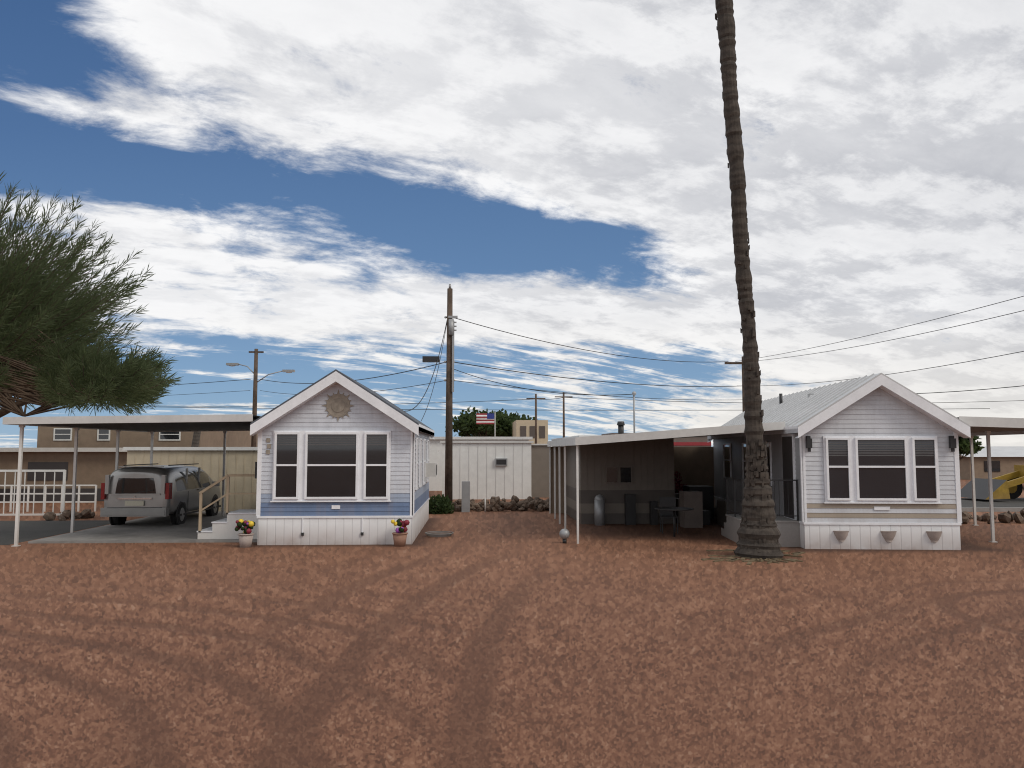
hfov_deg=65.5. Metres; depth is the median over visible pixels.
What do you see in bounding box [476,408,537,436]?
tree
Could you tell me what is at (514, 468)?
background buildings
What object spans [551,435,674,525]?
shed
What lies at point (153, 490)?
minivan
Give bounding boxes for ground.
[0,479,1023,767]
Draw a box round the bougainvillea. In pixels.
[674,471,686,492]
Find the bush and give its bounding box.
[429,494,453,513]
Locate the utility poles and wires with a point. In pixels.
(450, 369)
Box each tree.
[0,170,183,417]
[445,405,514,436]
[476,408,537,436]
[476,430,492,436]
[701,0,804,564]
[958,436,984,459]
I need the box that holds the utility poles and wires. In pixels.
[53,284,1023,502]
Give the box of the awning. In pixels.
[547,421,784,543]
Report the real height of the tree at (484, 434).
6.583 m
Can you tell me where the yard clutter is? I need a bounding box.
[425,463,485,536]
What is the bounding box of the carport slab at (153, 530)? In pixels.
[28,511,256,542]
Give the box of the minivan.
[100,463,220,524]
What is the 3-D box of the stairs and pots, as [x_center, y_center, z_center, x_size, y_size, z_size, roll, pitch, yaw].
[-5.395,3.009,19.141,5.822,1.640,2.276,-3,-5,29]
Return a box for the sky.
[0,0,1023,447]
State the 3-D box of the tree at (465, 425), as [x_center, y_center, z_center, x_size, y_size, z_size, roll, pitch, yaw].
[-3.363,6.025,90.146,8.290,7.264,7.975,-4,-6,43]
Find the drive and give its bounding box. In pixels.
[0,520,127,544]
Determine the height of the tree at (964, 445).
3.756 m
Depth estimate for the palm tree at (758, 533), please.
17.09 m
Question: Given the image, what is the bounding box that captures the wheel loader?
[961,465,1023,499]
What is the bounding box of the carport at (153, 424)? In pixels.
[2,414,260,546]
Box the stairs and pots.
[197,474,409,547]
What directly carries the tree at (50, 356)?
on the ground
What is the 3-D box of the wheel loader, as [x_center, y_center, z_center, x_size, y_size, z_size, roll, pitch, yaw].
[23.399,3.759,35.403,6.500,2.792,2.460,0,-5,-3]
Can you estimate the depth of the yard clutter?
23.56 m
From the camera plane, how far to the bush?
27.96 m
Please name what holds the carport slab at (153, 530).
on the ground
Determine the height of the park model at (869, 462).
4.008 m
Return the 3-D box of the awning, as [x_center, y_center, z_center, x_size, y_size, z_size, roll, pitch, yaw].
[4.194,2.757,23.890,5.981,2.920,9.862,0,-5,1]
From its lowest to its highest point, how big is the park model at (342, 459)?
4.150 m
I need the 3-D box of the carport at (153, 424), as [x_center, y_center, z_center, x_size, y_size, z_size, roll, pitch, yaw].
[-9.168,2.573,22.634,5.730,3.080,8.250,0,-5,-3]
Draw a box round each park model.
[250,369,433,544]
[655,373,1023,549]

